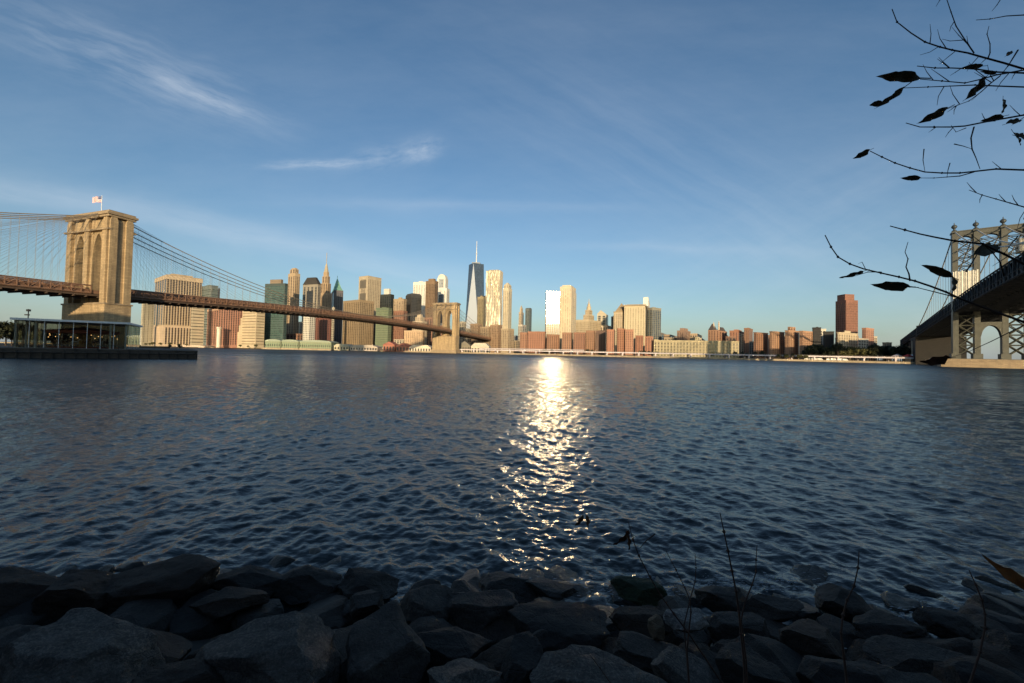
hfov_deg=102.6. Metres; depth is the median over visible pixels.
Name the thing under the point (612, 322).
office tower
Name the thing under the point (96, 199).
flagpole
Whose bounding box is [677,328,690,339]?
brick apartment block
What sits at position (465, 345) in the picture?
market hall
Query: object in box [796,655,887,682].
boulder
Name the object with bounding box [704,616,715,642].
boulder
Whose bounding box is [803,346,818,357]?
tree
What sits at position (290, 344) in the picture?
ferry shed
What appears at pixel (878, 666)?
boulder
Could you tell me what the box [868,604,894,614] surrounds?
boulder
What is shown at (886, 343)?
office tower
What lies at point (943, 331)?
steel bridge
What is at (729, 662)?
boulder
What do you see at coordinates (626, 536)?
dry stem
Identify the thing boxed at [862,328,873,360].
brick apartment block
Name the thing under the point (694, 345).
long riverside building
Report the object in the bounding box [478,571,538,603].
boulder
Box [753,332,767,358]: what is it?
brick apartment block
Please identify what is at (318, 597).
boulder
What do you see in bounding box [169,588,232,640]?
boulder
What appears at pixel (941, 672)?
boulder
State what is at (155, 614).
boulder
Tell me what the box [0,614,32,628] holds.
boulder
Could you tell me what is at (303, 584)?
boulder
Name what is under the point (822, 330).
office tower
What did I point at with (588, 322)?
civic building
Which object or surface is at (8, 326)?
tree
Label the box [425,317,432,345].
office tower
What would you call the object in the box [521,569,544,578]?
boulder
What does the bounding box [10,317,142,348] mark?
glass pavilion
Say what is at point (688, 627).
dry stem
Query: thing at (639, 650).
boulder
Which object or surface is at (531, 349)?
ramp
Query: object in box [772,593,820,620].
boulder
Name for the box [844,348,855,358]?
tree
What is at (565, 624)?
boulder
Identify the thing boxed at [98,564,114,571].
boulder
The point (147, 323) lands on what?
office tower
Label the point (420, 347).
market hall
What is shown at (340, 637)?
boulder
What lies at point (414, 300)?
office tower
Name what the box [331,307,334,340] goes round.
office tower
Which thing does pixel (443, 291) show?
office tower
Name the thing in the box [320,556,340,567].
boulder
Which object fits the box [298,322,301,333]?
office tower
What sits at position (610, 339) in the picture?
brick apartment block
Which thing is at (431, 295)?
office tower
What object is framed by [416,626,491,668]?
boulder
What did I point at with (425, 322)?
office tower
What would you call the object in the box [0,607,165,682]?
boulder
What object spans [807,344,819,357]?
tree
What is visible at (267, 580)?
boulder
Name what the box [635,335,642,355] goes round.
brick apartment block
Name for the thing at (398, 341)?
office tower
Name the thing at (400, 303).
office tower
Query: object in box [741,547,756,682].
dry stem
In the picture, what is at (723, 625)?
boulder
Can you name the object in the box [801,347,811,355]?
tree
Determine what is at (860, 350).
tree
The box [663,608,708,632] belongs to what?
boulder
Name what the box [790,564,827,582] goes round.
boulder
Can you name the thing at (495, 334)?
office tower
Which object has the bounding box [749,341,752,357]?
office tower
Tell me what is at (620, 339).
brick apartment block
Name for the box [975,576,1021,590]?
boulder
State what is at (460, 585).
boulder
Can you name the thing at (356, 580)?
boulder
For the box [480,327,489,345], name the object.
office tower
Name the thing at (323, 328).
office tower
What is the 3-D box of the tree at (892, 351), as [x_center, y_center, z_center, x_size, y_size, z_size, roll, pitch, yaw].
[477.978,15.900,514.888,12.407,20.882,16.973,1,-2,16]
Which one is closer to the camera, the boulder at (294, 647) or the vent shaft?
the boulder at (294, 647)
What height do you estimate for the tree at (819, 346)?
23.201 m
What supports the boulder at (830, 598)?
on the boulder
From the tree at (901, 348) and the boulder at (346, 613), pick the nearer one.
the boulder at (346, 613)
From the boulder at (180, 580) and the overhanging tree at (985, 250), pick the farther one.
the boulder at (180, 580)
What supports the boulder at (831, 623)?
on the river bank
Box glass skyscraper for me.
[465,244,483,328]
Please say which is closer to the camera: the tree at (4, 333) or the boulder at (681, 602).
the boulder at (681, 602)
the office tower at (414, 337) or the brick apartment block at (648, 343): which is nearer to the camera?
the brick apartment block at (648, 343)
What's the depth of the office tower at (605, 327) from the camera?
883.63 m
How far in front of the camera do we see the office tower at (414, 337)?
805.01 m
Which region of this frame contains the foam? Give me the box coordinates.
[538,568,956,648]
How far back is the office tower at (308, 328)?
835.58 m
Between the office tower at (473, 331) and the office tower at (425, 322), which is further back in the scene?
the office tower at (473, 331)
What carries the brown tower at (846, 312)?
on the far shore ground
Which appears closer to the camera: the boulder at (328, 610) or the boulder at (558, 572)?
the boulder at (328, 610)
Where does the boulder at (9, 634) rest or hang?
on the boulder
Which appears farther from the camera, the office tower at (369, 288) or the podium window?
the office tower at (369, 288)
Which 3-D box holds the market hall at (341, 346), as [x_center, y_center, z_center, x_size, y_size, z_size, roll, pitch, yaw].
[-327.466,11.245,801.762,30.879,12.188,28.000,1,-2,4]
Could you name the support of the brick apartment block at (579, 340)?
on the far shore ground
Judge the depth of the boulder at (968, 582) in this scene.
7.22 m
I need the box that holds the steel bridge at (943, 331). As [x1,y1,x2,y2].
[900,217,1023,368]
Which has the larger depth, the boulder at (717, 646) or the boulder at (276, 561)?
the boulder at (276, 561)
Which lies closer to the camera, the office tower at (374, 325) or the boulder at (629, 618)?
the boulder at (629, 618)
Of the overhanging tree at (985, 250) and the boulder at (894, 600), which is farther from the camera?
the boulder at (894, 600)
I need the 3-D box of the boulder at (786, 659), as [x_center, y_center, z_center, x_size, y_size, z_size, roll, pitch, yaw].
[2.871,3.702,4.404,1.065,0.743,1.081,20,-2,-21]
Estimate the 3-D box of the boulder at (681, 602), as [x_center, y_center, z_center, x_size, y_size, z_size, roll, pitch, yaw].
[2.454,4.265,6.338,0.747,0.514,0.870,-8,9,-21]
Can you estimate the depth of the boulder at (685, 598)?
6.78 m
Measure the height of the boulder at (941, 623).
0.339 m
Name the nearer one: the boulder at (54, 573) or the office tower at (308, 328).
the boulder at (54, 573)
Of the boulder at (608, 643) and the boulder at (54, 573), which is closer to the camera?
the boulder at (608, 643)
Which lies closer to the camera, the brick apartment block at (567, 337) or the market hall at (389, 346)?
the brick apartment block at (567, 337)
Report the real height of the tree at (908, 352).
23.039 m
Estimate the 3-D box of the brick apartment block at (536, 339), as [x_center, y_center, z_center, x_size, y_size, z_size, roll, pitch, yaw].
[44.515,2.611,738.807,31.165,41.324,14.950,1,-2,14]
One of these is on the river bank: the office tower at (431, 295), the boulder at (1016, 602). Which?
the boulder at (1016, 602)
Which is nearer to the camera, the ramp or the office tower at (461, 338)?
the ramp
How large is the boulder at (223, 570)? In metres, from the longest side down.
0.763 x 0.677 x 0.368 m
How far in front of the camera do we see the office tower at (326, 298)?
1090.52 m
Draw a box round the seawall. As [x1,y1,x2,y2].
[0,342,914,363]
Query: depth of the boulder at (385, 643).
4.11 m
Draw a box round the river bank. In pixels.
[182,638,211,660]
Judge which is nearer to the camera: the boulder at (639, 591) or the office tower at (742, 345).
the boulder at (639, 591)
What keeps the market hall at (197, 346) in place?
on the far shore ground
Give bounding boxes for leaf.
[982,554,1023,589]
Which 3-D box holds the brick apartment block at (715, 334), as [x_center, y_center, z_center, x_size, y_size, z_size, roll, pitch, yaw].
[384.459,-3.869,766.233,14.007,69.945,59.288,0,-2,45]
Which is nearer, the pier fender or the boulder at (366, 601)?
the boulder at (366, 601)
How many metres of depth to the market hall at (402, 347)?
778.77 m
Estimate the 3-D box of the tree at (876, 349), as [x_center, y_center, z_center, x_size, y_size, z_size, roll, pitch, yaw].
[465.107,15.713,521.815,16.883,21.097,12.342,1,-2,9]
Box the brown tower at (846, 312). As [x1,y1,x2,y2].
[835,294,857,343]
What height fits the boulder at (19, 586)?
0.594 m
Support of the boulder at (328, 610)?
on the river bank
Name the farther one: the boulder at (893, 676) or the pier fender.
the pier fender
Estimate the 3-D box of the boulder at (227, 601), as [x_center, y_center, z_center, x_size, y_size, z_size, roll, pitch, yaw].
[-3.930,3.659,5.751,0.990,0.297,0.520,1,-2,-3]
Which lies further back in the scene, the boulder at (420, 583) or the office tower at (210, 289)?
the office tower at (210, 289)
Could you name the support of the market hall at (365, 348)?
on the far shore ground
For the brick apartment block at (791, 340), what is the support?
on the far shore ground
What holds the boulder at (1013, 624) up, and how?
on the river bank
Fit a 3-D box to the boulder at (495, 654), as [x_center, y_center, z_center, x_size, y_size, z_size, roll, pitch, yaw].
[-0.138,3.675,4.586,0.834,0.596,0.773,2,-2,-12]
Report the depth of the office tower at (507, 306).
1107.46 m
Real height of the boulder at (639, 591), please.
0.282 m
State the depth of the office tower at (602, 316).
905.45 m
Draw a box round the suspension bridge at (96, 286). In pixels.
[0,209,491,352]
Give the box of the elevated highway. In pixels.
[460,349,912,361]
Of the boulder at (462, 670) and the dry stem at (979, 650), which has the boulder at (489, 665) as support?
the boulder at (462, 670)
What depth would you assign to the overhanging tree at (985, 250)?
2.15 m
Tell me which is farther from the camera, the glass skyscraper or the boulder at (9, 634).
the glass skyscraper
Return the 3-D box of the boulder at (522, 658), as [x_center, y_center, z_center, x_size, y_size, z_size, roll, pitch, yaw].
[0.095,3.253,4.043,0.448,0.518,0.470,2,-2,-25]
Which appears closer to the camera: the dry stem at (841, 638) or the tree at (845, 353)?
the dry stem at (841, 638)
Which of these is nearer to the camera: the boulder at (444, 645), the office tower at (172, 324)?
the boulder at (444, 645)
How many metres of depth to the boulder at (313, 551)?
8.04 m
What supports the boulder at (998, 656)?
on the river bank
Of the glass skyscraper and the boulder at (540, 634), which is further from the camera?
the glass skyscraper
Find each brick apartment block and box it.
[520,332,527,352]
[527,331,545,353]
[546,334,559,353]
[562,332,572,353]
[573,332,585,354]
[586,330,595,354]
[595,330,606,354]
[607,329,614,354]
[617,328,624,355]
[625,329,633,355]
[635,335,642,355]
[645,336,652,355]
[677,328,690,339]
[708,322,726,340]
[730,329,743,357]
[744,328,752,357]
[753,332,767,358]
[769,331,784,358]
[785,327,798,358]
[799,331,812,359]
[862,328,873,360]
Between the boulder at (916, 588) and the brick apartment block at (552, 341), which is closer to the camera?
the boulder at (916, 588)
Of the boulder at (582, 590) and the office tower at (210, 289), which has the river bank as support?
the boulder at (582, 590)
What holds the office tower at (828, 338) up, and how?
on the far shore ground
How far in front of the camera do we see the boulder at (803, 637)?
4.67 m
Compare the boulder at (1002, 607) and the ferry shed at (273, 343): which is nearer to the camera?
the boulder at (1002, 607)
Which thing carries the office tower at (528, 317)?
on the far shore ground
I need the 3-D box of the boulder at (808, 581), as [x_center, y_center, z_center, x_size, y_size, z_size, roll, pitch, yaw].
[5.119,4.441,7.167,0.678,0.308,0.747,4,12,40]
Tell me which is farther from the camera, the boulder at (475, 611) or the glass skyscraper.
the glass skyscraper
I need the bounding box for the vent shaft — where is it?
[216,327,221,347]
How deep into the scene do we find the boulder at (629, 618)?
5.14 m
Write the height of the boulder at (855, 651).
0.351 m
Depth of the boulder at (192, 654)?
4.58 m
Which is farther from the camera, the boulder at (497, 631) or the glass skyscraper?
the glass skyscraper
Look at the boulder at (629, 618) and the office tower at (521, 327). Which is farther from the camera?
the office tower at (521, 327)
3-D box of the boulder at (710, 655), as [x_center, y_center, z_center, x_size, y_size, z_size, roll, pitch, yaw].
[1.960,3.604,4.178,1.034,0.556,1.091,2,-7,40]
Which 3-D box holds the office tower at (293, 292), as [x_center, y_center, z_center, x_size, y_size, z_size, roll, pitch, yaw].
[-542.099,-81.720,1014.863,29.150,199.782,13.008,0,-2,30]
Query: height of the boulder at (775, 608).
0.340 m
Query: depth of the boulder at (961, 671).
3.88 m
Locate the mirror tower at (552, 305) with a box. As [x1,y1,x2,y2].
[545,291,559,339]
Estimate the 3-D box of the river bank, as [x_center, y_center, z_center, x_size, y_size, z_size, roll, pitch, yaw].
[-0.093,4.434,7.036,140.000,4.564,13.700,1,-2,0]
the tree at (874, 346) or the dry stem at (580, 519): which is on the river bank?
the dry stem at (580, 519)
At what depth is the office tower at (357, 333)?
947.43 m
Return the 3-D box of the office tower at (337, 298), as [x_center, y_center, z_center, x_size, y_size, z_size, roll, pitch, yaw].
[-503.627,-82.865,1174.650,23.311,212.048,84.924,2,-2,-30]
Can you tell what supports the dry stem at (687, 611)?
on the boulder
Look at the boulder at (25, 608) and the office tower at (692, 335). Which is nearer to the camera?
the boulder at (25, 608)
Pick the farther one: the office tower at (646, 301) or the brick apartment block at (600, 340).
the office tower at (646, 301)
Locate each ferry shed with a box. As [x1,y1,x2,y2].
[261,339,281,348]
[281,340,302,349]
[299,340,338,350]
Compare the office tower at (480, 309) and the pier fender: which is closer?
the pier fender
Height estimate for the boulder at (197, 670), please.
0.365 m
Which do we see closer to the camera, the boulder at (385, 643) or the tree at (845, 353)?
the boulder at (385, 643)
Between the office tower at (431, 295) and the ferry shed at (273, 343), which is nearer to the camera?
the ferry shed at (273, 343)
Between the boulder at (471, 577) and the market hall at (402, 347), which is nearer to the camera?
the boulder at (471, 577)
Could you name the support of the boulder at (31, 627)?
on the river bank
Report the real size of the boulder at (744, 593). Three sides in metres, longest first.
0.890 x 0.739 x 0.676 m
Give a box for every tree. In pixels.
[0,320,13,345]
[0,324,13,338]
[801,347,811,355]
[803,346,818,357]
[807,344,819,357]
[815,344,822,357]
[820,346,834,357]
[825,0,1023,365]
[829,342,845,354]
[835,349,850,357]
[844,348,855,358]
[851,347,865,355]
[861,348,875,360]
[868,344,883,360]
[871,346,884,360]
[886,346,900,360]
[895,344,910,361]
[899,345,910,361]
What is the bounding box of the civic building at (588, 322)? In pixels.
[576,302,600,354]
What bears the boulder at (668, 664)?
on the boulder at (710, 655)
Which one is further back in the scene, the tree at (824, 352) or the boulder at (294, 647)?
the tree at (824, 352)
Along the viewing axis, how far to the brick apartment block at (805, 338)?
590.28 m
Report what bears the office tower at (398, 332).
on the far shore ground
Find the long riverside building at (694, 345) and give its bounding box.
[653,337,738,357]
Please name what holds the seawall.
on the far shore ground
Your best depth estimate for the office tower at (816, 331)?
598.91 m
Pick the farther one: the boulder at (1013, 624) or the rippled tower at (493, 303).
the rippled tower at (493, 303)
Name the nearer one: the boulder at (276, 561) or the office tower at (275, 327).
the boulder at (276, 561)
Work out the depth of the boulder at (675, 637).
5.52 m
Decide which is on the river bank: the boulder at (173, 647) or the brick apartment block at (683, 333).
the boulder at (173, 647)
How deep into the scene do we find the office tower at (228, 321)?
877.50 m
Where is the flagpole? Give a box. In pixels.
[92,196,101,210]
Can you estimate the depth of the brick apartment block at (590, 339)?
722.73 m
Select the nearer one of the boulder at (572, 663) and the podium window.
the boulder at (572, 663)
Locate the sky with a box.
[0,0,1023,359]
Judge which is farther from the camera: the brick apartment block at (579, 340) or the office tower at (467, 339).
the office tower at (467, 339)
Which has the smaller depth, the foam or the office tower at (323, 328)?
the foam
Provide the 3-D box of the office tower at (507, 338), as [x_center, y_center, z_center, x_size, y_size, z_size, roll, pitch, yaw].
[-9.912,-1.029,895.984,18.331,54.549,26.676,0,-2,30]
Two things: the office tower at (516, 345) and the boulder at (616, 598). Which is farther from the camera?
the office tower at (516, 345)
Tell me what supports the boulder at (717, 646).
on the river bank
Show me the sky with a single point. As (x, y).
(694, 158)
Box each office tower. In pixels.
[140,304,154,345]
[153,274,202,346]
[190,307,203,344]
[202,285,217,344]
[206,309,242,347]
[237,311,264,347]
[264,279,287,344]
[286,268,299,333]
[286,334,302,339]
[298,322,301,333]
[301,277,320,333]
[303,316,314,339]
[315,318,331,340]
[320,257,331,309]
[331,276,342,343]
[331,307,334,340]
[342,300,373,344]
[358,276,381,315]
[373,317,375,344]
[375,307,391,346]
[380,289,393,341]
[392,297,406,341]
[393,310,407,341]
[394,339,403,343]
[404,330,424,344]
[406,293,421,330]
[412,314,426,344]
[413,281,425,316]
[425,279,437,317]
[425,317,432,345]
[437,274,449,325]
[459,321,465,343]
[463,328,470,343]
[470,323,481,344]
[477,296,485,326]
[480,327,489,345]
[490,324,501,352]
[501,328,513,352]
[502,283,511,328]
[514,341,519,352]
[518,324,525,340]
[519,305,523,324]
[525,308,531,347]
[559,285,575,353]
[597,310,607,325]
[601,325,610,351]
[611,316,613,328]
[613,303,623,354]
[623,304,647,355]
[643,297,649,335]
[647,307,660,339]
[664,334,676,337]
[664,337,674,339]
[690,333,701,337]
[726,336,735,340]
[741,336,743,357]
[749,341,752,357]
[812,327,820,357]
[821,329,825,358]
[823,331,833,359]
[837,331,857,360]
[857,338,868,360]
[882,342,891,360]
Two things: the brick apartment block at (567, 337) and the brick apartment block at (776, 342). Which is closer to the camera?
the brick apartment block at (776, 342)
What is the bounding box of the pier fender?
[0,348,196,358]
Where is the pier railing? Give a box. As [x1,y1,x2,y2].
[0,343,191,349]
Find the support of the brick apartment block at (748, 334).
on the far shore ground
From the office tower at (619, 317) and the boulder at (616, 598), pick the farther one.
the office tower at (619, 317)
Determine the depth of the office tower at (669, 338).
784.50 m
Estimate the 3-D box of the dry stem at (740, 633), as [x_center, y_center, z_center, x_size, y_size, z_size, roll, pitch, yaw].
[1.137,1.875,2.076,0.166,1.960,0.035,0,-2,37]
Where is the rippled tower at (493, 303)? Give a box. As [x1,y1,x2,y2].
[485,270,502,326]
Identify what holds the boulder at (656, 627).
on the boulder at (639, 650)
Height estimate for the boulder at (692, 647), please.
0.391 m
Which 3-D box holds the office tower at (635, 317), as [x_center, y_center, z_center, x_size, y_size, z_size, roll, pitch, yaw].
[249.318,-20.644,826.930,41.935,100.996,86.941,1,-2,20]
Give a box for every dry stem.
[574,513,605,678]
[613,522,722,682]
[666,551,691,682]
[683,556,696,677]
[720,513,746,682]
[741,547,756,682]
[839,551,859,682]
[968,570,986,682]
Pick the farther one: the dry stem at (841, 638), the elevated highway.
the elevated highway
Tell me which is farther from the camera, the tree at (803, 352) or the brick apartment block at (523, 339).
the brick apartment block at (523, 339)
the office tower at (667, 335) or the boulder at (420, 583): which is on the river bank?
the boulder at (420, 583)
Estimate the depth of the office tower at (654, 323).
827.31 m
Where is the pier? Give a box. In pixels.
[0,344,197,358]
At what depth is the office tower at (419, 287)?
1156.72 m
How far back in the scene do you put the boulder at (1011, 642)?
4.76 m
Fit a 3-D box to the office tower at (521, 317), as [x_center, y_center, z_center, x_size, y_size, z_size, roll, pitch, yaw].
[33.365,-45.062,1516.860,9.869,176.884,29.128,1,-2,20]
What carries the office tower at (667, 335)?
on the far shore ground
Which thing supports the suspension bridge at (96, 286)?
on the far shore ground
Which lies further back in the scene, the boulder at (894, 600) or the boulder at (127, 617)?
the boulder at (894, 600)
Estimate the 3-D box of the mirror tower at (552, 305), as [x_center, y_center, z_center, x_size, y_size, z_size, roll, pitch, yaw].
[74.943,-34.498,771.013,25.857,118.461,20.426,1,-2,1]
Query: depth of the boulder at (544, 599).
6.12 m
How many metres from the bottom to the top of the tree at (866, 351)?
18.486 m
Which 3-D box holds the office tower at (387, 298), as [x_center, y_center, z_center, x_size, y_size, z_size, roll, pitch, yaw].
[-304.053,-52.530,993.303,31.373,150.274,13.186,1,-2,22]
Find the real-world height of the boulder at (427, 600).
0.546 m
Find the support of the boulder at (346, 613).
on the river bank
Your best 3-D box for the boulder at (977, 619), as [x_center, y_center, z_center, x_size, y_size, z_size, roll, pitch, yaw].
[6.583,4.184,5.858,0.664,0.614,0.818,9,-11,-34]
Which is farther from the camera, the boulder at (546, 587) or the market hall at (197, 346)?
the market hall at (197, 346)
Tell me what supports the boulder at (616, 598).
on the river bank
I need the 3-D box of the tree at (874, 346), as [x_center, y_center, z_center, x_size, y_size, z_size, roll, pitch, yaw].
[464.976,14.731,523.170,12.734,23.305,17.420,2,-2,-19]
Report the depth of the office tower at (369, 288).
1067.80 m
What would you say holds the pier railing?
on the pier
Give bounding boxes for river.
[0,346,1023,645]
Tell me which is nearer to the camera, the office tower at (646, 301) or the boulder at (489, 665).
the boulder at (489, 665)
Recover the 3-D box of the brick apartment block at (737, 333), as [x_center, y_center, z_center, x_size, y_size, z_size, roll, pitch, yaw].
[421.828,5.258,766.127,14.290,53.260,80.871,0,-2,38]
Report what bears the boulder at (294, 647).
on the river bank
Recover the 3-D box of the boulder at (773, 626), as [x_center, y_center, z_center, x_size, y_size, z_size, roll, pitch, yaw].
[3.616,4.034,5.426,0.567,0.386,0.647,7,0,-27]
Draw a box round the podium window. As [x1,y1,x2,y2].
[165,327,190,344]
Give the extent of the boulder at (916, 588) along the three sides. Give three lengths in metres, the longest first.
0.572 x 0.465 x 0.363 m
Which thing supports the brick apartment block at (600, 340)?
on the far shore ground
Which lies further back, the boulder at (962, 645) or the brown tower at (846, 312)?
the brown tower at (846, 312)
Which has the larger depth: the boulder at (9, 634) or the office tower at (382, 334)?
the office tower at (382, 334)
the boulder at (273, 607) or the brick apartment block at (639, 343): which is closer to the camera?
the boulder at (273, 607)
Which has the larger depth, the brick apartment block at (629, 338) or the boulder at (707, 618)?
the brick apartment block at (629, 338)
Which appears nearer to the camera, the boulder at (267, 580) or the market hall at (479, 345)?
the boulder at (267, 580)
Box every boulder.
[0,566,58,614]
[0,597,53,625]
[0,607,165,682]
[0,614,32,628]
[0,624,30,657]
[24,625,41,629]
[31,569,114,621]
[47,566,78,575]
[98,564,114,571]
[105,554,220,613]
[109,599,177,631]
[111,613,139,626]
[114,561,148,570]
[130,657,224,682]
[146,628,192,662]
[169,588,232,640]
[183,634,223,660]
[189,586,269,618]
[195,611,340,682]
[210,565,283,597]
[220,568,232,572]
[230,598,283,631]
[268,555,295,567]
[271,564,342,604]
[299,595,351,629]
[303,590,339,608]
[309,547,321,554]
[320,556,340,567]
[333,625,351,682]
[338,567,398,600]
[342,600,383,624]
[345,600,429,682]
[350,589,383,616]
[399,578,440,602]
[400,584,452,623]
[409,616,452,682]
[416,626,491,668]
[427,658,501,682]
[447,589,518,632]
[451,579,479,591]
[459,568,479,590]
[473,619,516,651]
[474,635,513,677]
[474,660,501,682]
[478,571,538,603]
[500,631,542,682]
[508,601,609,652]
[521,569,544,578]
[525,577,578,599]
[529,644,666,682]
[532,629,600,648]
[533,597,559,601]
[544,565,577,581]
[553,580,593,597]
[594,605,618,641]
[601,637,617,653]
[609,584,638,605]
[609,605,672,637]
[610,576,667,605]
[613,631,684,675]
[647,614,664,640]
[651,646,714,682]
[655,576,661,584]
[655,595,711,646]
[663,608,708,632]
[668,595,689,607]
[672,585,702,605]
[678,641,709,652]
[693,647,723,682]
[694,585,742,611]
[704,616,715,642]
[707,611,769,641]
[709,639,728,653]
[715,641,791,682]
[727,633,802,682]
[734,587,781,622]
[737,593,803,621]
[765,618,787,640]
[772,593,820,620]
[778,618,846,659]
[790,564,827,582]
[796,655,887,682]
[801,579,813,585]
[814,583,871,621]
[816,613,859,652]
[846,638,881,663]
[852,610,927,638]
[856,658,894,669]
[862,635,964,673]
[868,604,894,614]
[879,670,941,682]
[880,591,920,611]
[903,583,942,596]
[907,637,972,655]
[912,606,982,639]
[931,655,1023,682]
[948,660,1023,682]
[958,604,1023,633]
[961,577,1001,593]
[965,594,1023,619]
[965,614,1010,638]
[971,639,1023,673]
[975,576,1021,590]
[977,590,1023,610]
[984,629,1023,657]
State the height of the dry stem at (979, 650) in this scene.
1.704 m
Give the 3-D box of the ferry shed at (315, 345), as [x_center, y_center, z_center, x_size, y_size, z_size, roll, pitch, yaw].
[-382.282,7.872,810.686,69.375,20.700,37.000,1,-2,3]
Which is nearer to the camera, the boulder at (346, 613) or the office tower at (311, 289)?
the boulder at (346, 613)
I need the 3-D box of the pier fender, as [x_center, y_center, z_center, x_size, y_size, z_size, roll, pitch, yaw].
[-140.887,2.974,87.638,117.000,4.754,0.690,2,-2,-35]
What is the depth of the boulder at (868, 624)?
5.19 m
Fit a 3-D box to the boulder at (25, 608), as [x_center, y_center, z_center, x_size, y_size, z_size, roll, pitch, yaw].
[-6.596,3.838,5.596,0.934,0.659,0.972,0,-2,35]
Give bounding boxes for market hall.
[176,345,214,347]
[334,344,352,349]
[350,345,382,350]
[383,342,398,350]
[396,343,411,351]
[409,345,431,350]
[459,341,471,351]
[471,343,490,352]
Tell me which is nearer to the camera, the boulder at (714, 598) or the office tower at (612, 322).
the boulder at (714, 598)
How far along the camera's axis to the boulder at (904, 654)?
4.43 m
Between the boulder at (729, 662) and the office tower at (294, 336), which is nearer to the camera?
the boulder at (729, 662)
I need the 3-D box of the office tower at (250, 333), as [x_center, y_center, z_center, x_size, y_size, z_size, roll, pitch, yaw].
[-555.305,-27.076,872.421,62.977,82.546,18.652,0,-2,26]
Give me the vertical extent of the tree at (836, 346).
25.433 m
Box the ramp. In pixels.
[479,348,583,353]
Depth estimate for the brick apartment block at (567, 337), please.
707.48 m
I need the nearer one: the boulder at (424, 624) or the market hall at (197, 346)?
the boulder at (424, 624)
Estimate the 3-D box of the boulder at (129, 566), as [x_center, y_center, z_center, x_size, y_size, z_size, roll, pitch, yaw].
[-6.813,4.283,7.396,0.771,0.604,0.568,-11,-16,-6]
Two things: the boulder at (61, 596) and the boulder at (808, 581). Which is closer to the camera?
the boulder at (61, 596)
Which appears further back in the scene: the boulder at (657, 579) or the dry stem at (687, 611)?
the boulder at (657, 579)
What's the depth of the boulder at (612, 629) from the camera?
5.77 m
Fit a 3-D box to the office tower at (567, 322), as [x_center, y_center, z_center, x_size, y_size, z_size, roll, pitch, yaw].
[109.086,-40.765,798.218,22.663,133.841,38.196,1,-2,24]
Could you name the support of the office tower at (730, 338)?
on the far shore ground

